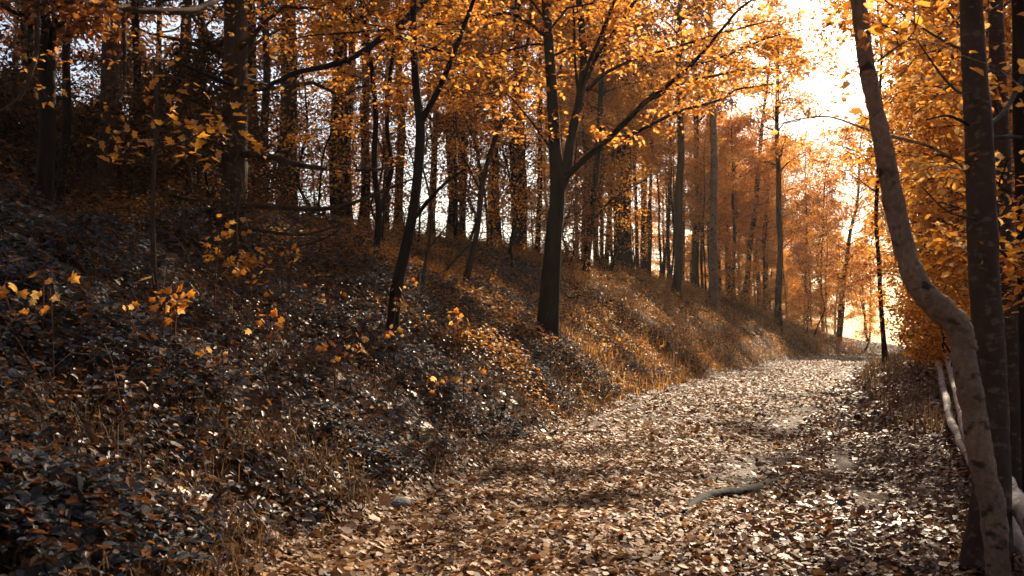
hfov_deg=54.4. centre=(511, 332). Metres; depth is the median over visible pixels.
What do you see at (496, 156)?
woodland tree
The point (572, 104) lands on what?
woodland tree
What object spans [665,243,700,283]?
understory tree
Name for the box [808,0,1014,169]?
woodland tree
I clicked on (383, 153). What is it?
tangled sapling
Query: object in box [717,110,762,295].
woodland tree
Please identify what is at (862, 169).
woodland tree
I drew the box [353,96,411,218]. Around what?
tangled sapling
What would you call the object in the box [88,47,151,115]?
understory tree
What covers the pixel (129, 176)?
thicket shrub
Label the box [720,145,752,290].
woodland tree
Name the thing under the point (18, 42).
understory tree
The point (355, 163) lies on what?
tangled sapling
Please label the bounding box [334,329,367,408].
maple seedling
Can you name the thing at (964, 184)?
understory tree
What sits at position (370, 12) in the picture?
woodland tree
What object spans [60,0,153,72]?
woodland tree
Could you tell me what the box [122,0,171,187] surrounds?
woodland tree
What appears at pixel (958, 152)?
woodland tree
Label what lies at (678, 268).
woodland tree
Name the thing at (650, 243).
woodland tree
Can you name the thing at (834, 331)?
woodland tree
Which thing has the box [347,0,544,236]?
woodland tree
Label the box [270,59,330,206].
tangled sapling
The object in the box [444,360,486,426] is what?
maple seedling
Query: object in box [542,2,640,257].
woodland tree
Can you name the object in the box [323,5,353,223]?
woodland tree
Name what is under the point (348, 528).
fallen leaves
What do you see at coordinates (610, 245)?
bare sapling
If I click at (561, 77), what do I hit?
woodland tree
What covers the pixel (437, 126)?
bare sapling
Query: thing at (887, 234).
bare sapling
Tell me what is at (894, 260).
woodland tree
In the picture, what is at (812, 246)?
woodland tree
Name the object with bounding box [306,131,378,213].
tangled sapling
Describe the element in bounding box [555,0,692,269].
woodland tree
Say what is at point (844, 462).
path
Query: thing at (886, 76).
woodland tree
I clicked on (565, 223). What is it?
woodland tree
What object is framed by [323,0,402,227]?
woodland tree
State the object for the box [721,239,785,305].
woodland tree
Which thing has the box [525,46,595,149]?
woodland tree
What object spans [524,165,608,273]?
understory tree
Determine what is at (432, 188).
woodland tree
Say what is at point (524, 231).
woodland tree
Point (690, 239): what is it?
woodland tree
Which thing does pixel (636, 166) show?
woodland tree
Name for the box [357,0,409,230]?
woodland tree
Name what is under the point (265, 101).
woodland tree
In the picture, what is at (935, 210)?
woodland tree
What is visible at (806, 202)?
woodland tree
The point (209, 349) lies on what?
maple seedling
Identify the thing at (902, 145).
woodland tree
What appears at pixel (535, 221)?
understory tree
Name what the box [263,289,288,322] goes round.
maple seedling
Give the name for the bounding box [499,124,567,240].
bare sapling
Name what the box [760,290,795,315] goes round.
understory tree
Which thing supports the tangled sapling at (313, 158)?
on the ground at (290, 497)
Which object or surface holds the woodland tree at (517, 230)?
on the ground at (290, 497)
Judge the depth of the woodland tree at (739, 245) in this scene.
90.93 m
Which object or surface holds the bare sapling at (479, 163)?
on the ground at (290, 497)
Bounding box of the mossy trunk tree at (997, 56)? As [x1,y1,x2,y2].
[824,0,1023,488]
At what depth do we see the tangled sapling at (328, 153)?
41.92 m
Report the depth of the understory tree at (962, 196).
32.22 m
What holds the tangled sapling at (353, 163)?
on the ground at (290, 497)
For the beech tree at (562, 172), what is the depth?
22.66 m
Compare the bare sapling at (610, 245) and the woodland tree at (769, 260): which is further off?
the woodland tree at (769, 260)
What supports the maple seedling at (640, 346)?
on the ground at (290, 497)
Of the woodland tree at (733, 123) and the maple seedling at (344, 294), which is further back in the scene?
the woodland tree at (733, 123)
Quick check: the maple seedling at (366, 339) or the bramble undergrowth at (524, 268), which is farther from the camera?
the bramble undergrowth at (524, 268)
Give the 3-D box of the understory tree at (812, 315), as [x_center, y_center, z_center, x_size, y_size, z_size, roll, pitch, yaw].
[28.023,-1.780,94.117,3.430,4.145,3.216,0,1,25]
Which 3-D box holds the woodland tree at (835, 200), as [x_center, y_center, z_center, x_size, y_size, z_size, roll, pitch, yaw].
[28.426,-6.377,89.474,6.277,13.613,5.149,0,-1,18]
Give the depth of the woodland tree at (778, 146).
68.16 m
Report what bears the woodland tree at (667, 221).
on the ground at (290, 497)
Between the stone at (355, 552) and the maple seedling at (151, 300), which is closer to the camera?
the stone at (355, 552)
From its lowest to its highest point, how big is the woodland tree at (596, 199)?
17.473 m
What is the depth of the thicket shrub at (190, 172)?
24.81 m
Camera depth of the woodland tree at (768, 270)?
108.42 m
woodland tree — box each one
[0,0,61,66]
[0,0,61,77]
[0,0,161,215]
[3,38,131,116]
[4,28,91,101]
[5,0,34,136]
[54,7,85,208]
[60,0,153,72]
[101,0,219,76]
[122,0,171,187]
[153,0,254,174]
[211,0,315,202]
[247,4,259,199]
[295,0,395,223]
[296,0,405,216]
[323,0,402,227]
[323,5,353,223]
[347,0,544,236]
[356,0,439,228]
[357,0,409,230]
[360,1,487,238]
[374,0,494,234]
[404,0,519,240]
[423,0,508,238]
[424,40,490,203]
[439,0,537,242]
[444,0,571,246]
[454,0,564,252]
[472,5,537,238]
[483,0,552,248]
[496,1,589,255]
[501,126,636,249]
[507,23,595,234]
[521,0,594,152]
[525,0,639,260]
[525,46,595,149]
[534,41,658,260]
[537,22,632,263]
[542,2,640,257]
[543,9,640,187]
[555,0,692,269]
[562,57,634,268]
[569,94,637,251]
[570,23,661,261]
[572,0,675,270]
[586,80,638,253]
[604,125,648,193]
[610,0,743,301]
[613,207,664,276]
[630,76,660,276]
[631,61,676,277]
[631,67,676,274]
[632,46,675,273]
[632,87,675,259]
[633,176,690,274]
[637,59,700,277]
[637,103,685,267]
[637,127,707,277]
[638,84,704,281]
[640,66,697,278]
[641,0,793,309]
[645,0,763,286]
[645,101,707,259]
[647,181,672,278]
[652,235,689,282]
[664,43,720,282]
[666,120,722,212]
[672,158,718,280]
[674,89,754,253]
[675,34,762,272]
[675,126,743,292]
[682,152,718,290]
[684,127,739,276]
[685,125,743,292]
[685,173,728,286]
[685,182,731,262]
[685,201,732,288]
[686,232,740,294]
[689,116,781,255]
[689,142,747,275]
[690,157,732,251]
[708,121,770,299]
[717,32,826,303]
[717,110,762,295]
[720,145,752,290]
[721,166,762,295]
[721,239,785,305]
[723,140,812,310]
[723,172,794,305]
[728,0,841,326]
[728,153,806,309]
[729,128,775,303]
[729,177,788,305]
[736,126,800,304]
[737,220,794,299]
[748,196,789,309]
[751,149,813,292]
[751,173,812,317]
[753,138,825,272]
[758,0,960,362]
[760,236,791,308]
[760,241,815,315]
[772,130,852,327]
[783,111,893,338]
[783,190,841,325]
[783,205,868,336]
[784,193,834,322]
[784,193,841,330]
[789,140,864,330]
[800,189,854,331]
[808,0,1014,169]
[818,235,854,326]
[822,231,858,334]
[827,259,861,329]
[831,259,894,350]
[837,239,889,340]
[846,0,1014,247]
[847,211,901,341]
[853,106,920,249]
[854,48,965,347]
[855,1,964,337]
[855,3,929,254]
[864,80,923,255]
[882,139,936,343]
[896,27,1008,242]
[907,0,1011,114]
[907,9,1014,195]
[914,132,965,268]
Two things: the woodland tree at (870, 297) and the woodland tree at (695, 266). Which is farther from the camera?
the woodland tree at (870, 297)
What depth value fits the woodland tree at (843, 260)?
91.48 m
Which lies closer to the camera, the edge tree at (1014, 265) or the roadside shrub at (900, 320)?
the edge tree at (1014, 265)
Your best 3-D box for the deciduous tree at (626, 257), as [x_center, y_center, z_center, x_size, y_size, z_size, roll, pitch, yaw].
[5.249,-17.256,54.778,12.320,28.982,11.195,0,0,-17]
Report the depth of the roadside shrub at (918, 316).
20.70 m
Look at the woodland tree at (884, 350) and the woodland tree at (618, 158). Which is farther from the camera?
the woodland tree at (618, 158)
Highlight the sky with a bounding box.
[0,0,1006,345]
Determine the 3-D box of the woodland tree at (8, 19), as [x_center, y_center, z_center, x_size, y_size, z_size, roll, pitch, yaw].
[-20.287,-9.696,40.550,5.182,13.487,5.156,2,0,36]
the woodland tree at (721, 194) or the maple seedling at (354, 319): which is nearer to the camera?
the maple seedling at (354, 319)
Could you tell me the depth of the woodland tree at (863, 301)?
129.38 m
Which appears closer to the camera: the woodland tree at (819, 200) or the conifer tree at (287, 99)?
the conifer tree at (287, 99)
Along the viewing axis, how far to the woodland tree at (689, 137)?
64.60 m
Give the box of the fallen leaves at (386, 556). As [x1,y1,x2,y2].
[0,418,1023,575]
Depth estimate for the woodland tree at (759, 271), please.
91.23 m
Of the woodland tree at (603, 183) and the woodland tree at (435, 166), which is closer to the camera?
the woodland tree at (435, 166)
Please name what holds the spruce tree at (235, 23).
on the ground at (290, 497)
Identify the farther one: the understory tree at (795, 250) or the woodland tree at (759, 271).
the woodland tree at (759, 271)
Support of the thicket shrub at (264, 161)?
on the ground at (290, 497)
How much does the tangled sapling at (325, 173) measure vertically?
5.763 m
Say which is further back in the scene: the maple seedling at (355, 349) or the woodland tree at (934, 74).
the woodland tree at (934, 74)
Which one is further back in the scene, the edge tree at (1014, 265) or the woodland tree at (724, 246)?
the woodland tree at (724, 246)
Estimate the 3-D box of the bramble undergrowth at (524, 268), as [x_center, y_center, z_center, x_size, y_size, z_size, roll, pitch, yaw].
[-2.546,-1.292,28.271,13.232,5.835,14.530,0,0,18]
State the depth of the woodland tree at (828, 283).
117.61 m
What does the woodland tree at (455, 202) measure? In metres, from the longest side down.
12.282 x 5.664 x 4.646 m
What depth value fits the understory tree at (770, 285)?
71.53 m
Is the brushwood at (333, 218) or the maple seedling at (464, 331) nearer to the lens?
the maple seedling at (464, 331)
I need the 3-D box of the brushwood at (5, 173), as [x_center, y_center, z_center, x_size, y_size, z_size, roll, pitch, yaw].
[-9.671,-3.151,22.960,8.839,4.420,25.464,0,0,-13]
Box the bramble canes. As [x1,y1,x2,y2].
[0,161,619,501]
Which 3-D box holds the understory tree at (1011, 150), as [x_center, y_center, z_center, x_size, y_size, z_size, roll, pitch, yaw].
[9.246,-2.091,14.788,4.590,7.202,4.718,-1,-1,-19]
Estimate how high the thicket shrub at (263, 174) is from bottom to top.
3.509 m
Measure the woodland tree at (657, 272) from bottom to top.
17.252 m
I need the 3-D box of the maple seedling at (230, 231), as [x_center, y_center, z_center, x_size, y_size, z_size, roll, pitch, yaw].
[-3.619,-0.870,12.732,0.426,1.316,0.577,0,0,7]
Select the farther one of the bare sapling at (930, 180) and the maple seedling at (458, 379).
the bare sapling at (930, 180)
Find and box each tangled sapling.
[216,6,380,213]
[256,35,338,203]
[257,5,332,203]
[260,0,385,220]
[268,102,325,204]
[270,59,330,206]
[276,109,329,205]
[304,135,370,211]
[305,59,455,228]
[305,100,372,205]
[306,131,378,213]
[309,60,414,212]
[321,132,382,217]
[324,103,394,216]
[327,41,438,247]
[352,142,409,224]
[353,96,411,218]
[355,50,466,243]
[407,37,545,243]
[408,117,508,226]
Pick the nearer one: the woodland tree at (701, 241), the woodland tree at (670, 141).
the woodland tree at (670, 141)
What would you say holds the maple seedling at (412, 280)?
on the ground at (290, 497)
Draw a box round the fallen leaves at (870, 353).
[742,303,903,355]
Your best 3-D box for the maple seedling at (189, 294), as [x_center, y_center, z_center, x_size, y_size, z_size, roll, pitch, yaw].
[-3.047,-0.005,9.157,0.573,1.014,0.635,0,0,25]
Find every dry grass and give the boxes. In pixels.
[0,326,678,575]
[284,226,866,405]
[859,348,958,435]
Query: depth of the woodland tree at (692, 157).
84.39 m
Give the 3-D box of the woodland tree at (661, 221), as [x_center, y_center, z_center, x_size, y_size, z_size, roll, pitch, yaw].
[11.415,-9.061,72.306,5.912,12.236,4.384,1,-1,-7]
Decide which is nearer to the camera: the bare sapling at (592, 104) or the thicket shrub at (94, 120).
the thicket shrub at (94, 120)
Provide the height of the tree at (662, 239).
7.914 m
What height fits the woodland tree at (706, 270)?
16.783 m
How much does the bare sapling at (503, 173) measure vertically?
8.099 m
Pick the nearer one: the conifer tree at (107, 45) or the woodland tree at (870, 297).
the conifer tree at (107, 45)
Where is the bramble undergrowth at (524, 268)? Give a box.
[261,205,683,404]
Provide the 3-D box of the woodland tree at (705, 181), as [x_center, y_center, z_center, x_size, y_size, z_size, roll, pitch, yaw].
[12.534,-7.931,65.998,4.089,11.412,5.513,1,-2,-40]
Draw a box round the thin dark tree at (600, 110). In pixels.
[525,0,668,279]
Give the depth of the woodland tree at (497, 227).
44.15 m
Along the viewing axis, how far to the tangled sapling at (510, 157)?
39.85 m
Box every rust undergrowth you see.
[0,196,644,575]
[7,189,867,419]
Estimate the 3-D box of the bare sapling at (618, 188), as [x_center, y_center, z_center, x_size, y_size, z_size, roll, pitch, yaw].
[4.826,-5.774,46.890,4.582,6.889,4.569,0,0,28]
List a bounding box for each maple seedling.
[0,257,79,372]
[0,283,41,366]
[122,282,190,377]
[128,285,177,367]
[132,276,194,369]
[195,347,227,403]
[205,214,252,304]
[232,267,261,312]
[245,308,284,403]
[259,242,300,307]
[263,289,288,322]
[315,340,349,398]
[316,286,346,330]
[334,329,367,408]
[339,303,379,353]
[356,317,402,388]
[376,283,408,366]
[383,330,409,375]
[403,278,417,317]
[426,376,456,428]
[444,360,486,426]
[446,307,463,359]
[447,316,469,374]
[480,266,497,305]
[598,334,620,363]
[638,339,644,357]
[652,337,664,363]
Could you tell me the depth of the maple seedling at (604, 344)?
25.34 m
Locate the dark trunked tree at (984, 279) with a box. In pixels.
[769,0,1023,573]
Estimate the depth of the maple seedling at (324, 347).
10.91 m
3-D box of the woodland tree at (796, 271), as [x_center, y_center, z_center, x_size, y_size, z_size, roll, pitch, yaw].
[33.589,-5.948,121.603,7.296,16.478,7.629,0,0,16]
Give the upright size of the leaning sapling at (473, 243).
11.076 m
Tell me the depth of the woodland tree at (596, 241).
57.33 m
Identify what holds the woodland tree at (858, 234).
on the ground at (290, 497)
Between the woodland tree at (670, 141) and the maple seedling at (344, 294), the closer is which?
the maple seedling at (344, 294)
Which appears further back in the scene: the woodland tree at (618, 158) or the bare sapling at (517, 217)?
the woodland tree at (618, 158)
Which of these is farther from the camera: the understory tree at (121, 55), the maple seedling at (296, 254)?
the understory tree at (121, 55)
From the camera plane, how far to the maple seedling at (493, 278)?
23.02 m
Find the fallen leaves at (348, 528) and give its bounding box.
[0,224,729,575]
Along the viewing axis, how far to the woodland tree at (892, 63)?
43.92 m
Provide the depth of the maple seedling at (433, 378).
12.96 m
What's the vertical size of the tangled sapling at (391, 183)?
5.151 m
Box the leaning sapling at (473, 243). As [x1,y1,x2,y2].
[386,0,637,287]
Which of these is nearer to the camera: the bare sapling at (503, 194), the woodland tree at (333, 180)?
the woodland tree at (333, 180)
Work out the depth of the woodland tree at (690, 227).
75.47 m
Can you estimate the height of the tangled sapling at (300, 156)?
8.173 m
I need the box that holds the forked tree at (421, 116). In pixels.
[214,0,560,359]
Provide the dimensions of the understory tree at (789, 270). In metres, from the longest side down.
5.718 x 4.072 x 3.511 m
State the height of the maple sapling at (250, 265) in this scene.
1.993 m
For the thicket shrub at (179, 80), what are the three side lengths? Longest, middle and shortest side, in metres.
4.435 x 3.780 x 3.512 m
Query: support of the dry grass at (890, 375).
on the ground at (290, 497)
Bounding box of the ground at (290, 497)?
[0,223,969,575]
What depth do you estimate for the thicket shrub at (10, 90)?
21.92 m
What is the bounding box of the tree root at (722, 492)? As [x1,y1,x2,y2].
[680,476,786,513]
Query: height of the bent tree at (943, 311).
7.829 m
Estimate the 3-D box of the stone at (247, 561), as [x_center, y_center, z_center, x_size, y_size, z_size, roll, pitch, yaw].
[-1.788,1.536,6.593,0.114,0.083,0.138,0,0,26]
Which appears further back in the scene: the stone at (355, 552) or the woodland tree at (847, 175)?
the woodland tree at (847, 175)
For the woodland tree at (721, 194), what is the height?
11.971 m
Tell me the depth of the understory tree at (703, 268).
81.84 m
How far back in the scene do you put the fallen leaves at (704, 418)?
21.10 m
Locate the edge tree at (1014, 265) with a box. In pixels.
[870,0,1023,492]
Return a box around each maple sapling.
[87,39,281,310]
[199,167,277,289]
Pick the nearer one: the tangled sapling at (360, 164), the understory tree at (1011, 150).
the understory tree at (1011, 150)
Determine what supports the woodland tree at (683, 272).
on the ground at (290, 497)
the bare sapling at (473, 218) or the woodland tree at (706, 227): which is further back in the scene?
the woodland tree at (706, 227)
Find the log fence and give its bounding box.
[935,351,1023,564]
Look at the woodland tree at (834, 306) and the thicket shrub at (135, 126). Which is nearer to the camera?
the thicket shrub at (135, 126)
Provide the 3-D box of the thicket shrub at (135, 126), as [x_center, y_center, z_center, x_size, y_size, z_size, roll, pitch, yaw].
[-8.563,-3.914,23.439,3.133,3.314,2.728,1,2,29]
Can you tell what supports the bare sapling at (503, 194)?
on the ground at (290, 497)
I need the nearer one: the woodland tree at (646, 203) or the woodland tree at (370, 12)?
the woodland tree at (370, 12)
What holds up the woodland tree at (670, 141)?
on the ground at (290, 497)
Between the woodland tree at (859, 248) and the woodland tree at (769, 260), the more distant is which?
the woodland tree at (859, 248)
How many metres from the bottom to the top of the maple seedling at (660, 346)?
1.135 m
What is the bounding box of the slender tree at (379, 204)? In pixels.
[258,0,512,267]
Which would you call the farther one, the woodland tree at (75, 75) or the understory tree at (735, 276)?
the understory tree at (735, 276)
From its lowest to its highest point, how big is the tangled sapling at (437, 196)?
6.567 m
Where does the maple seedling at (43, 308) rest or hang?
on the ground at (290, 497)
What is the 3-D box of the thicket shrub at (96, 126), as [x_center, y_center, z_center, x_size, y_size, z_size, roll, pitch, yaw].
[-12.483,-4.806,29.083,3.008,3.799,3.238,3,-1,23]
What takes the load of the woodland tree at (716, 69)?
on the ground at (290, 497)
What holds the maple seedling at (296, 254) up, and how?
on the ground at (290, 497)
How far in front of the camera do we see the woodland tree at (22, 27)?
37.82 m
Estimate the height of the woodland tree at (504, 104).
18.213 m
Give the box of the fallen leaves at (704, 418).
[524,348,953,449]
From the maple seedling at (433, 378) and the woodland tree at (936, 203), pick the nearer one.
the maple seedling at (433, 378)
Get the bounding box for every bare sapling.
[358,10,481,243]
[366,127,439,227]
[396,0,548,262]
[419,167,448,317]
[424,85,501,239]
[428,96,528,232]
[434,12,562,252]
[456,88,548,241]
[457,77,577,275]
[461,151,506,238]
[482,125,531,243]
[487,114,548,232]
[499,121,549,246]
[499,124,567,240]
[532,67,637,248]
[567,101,650,271]
[569,139,664,275]
[603,137,666,265]
[611,203,658,261]
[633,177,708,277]
[864,157,965,339]
[867,171,945,305]
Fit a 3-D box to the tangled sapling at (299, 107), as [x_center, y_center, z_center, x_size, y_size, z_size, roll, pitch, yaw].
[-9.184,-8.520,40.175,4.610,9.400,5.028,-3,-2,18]
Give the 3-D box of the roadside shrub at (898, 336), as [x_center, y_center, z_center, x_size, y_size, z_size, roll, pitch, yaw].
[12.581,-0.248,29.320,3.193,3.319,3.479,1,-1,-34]
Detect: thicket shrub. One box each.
[0,56,128,205]
[0,64,95,203]
[15,89,152,208]
[68,101,127,205]
[80,57,270,214]
[84,89,212,207]
[89,24,294,235]
[118,101,264,199]
[118,133,148,202]
[123,75,218,199]
[128,84,270,199]
[195,119,300,218]
[218,134,292,204]
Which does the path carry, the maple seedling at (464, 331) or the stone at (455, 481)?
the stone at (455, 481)
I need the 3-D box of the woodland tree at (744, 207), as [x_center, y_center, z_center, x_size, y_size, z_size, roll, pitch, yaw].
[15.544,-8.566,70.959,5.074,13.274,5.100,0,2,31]
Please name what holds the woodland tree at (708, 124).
on the ground at (290, 497)
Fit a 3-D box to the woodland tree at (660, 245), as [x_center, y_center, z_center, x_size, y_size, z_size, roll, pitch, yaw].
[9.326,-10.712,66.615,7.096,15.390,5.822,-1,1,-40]
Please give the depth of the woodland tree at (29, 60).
31.04 m
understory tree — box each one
[0,0,147,175]
[70,30,165,180]
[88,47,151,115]
[96,57,165,113]
[503,188,571,246]
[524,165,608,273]
[541,196,580,255]
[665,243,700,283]
[685,251,720,286]
[707,240,767,306]
[720,263,743,298]
[727,277,749,297]
[749,283,762,308]
[754,277,790,317]
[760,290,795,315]
[768,241,833,333]
[770,265,808,318]
[772,263,802,316]
[784,289,816,324]
[792,279,819,321]
[796,293,824,325]
[805,291,832,332]
[814,304,836,333]
[920,185,1014,274]
[934,108,1015,307]
[946,77,1015,219]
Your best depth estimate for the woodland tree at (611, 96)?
49.37 m
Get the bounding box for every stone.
[236,559,252,567]
[344,550,359,555]
[391,497,412,507]
[443,480,461,485]
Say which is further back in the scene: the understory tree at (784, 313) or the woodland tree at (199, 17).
the understory tree at (784, 313)
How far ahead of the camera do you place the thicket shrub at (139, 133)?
20.46 m
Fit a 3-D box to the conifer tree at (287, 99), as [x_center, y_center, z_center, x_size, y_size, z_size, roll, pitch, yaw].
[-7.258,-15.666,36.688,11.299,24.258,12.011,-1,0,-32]
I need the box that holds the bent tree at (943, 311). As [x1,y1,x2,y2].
[769,0,1023,575]
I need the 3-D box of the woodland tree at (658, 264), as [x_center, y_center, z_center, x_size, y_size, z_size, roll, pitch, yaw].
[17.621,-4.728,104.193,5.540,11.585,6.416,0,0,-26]
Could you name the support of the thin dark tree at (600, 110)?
on the ground at (290, 497)
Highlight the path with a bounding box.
[221,352,1023,575]
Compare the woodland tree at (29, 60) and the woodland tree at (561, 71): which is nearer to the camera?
the woodland tree at (29, 60)
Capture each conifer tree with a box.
[91,0,191,216]
[100,0,313,99]
[274,1,409,214]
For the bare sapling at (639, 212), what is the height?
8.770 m
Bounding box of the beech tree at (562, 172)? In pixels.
[181,0,831,353]
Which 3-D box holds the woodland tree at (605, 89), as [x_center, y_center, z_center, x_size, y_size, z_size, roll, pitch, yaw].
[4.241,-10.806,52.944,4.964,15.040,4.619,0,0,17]
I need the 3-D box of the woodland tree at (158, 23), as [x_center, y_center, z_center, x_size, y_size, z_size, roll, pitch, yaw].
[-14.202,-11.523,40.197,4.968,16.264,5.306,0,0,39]
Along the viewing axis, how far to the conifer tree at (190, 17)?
29.55 m
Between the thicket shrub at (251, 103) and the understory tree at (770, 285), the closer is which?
the thicket shrub at (251, 103)
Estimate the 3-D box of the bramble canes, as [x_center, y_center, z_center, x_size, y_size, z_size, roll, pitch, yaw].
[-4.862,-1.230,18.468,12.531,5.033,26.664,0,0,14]
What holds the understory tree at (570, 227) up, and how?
on the ground at (290, 497)
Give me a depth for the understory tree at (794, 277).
100.84 m
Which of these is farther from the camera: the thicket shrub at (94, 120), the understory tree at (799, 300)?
the understory tree at (799, 300)
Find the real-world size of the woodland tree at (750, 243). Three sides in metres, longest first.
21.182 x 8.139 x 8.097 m
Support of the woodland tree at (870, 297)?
on the ground at (290, 497)
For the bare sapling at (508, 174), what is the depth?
38.13 m
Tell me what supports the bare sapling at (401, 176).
on the ground at (290, 497)
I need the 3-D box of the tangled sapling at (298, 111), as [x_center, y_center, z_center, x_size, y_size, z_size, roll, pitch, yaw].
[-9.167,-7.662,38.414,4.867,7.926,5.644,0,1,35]
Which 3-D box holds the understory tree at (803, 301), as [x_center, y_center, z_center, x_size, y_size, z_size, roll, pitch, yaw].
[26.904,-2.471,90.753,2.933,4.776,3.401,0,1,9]
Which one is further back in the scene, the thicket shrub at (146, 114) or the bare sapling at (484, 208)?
the bare sapling at (484, 208)
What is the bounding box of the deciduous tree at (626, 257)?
[525,0,742,275]
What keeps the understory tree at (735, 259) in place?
on the ground at (290, 497)
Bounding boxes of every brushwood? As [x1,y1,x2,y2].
[0,121,290,261]
[16,170,617,272]
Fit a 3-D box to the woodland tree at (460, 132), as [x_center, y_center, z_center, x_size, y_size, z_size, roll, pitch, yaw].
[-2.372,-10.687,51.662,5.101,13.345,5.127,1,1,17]
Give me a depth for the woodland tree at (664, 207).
74.64 m
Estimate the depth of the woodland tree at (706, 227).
83.51 m
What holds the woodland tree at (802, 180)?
on the ground at (290, 497)
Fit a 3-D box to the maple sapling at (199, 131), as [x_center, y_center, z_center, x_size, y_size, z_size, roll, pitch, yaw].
[-3.471,-1.643,10.528,1.110,2.878,4.166,0,0,-38]
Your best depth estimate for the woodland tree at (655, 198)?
69.69 m
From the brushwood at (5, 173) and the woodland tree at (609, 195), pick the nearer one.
the brushwood at (5, 173)
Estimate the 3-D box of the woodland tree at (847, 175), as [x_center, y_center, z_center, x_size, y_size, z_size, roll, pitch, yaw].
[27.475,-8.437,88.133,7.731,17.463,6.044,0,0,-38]
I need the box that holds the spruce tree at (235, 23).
[0,0,455,250]
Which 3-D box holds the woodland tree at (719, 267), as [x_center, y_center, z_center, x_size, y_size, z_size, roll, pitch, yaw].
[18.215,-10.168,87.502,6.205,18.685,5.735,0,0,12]
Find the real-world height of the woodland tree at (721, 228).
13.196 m
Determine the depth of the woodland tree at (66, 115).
19.40 m
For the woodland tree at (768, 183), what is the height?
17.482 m
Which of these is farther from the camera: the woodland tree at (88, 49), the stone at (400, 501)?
the woodland tree at (88, 49)
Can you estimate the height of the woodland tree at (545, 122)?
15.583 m
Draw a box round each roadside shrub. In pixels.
[866,233,970,386]
[870,253,970,374]
[880,273,969,364]
[886,278,970,362]
[898,310,948,371]
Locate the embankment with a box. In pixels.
[0,174,622,575]
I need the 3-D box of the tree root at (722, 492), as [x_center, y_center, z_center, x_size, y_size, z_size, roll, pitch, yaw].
[2.197,1.578,9.729,0.248,0.216,3.066,0,0,34]
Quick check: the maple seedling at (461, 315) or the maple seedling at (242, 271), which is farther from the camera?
the maple seedling at (461, 315)
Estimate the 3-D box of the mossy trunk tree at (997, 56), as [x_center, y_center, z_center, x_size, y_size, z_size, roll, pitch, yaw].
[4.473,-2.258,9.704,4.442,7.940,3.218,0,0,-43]
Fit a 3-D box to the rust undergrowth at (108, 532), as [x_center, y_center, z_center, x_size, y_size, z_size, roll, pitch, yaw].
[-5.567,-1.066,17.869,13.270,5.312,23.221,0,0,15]
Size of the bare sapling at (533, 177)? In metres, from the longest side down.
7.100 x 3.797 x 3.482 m
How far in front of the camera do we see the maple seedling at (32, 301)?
7.67 m
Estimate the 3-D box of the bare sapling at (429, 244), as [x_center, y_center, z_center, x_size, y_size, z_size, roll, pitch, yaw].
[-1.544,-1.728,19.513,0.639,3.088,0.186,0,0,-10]
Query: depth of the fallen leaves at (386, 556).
8.26 m
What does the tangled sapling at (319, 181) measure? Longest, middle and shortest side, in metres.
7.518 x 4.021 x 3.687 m
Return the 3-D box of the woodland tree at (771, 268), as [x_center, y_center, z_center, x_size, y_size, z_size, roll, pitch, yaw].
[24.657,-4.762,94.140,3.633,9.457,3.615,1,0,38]
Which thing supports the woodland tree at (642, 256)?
on the ground at (290, 497)
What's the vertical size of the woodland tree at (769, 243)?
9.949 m
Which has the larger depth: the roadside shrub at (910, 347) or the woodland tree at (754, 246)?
the woodland tree at (754, 246)
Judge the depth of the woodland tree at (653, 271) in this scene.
110.55 m
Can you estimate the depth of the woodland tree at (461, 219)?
44.90 m
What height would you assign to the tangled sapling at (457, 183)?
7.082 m
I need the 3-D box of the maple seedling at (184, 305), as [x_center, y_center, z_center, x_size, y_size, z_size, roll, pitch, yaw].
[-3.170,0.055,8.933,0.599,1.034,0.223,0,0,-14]
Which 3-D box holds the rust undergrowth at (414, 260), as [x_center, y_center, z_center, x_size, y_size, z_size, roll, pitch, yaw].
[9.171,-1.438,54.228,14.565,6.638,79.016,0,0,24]
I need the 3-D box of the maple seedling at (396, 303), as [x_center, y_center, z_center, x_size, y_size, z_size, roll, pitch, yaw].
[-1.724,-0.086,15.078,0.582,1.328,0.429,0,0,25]
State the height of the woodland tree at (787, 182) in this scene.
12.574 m
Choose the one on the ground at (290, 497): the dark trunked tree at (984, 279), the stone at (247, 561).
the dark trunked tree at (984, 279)
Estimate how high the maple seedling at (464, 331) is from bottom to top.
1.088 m
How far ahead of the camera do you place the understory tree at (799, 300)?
77.80 m
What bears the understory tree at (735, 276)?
on the ground at (290, 497)
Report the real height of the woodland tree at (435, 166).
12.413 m
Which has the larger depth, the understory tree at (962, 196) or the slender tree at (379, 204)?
the understory tree at (962, 196)
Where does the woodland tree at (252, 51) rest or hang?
on the ground at (290, 497)
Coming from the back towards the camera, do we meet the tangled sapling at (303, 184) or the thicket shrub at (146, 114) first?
the tangled sapling at (303, 184)
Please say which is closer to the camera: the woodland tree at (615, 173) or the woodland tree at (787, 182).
the woodland tree at (615, 173)
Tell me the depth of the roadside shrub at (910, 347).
23.32 m
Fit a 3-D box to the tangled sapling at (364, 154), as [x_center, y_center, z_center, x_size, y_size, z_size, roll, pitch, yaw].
[-4.461,-6.083,33.147,4.549,6.834,4.627,0,0,27]

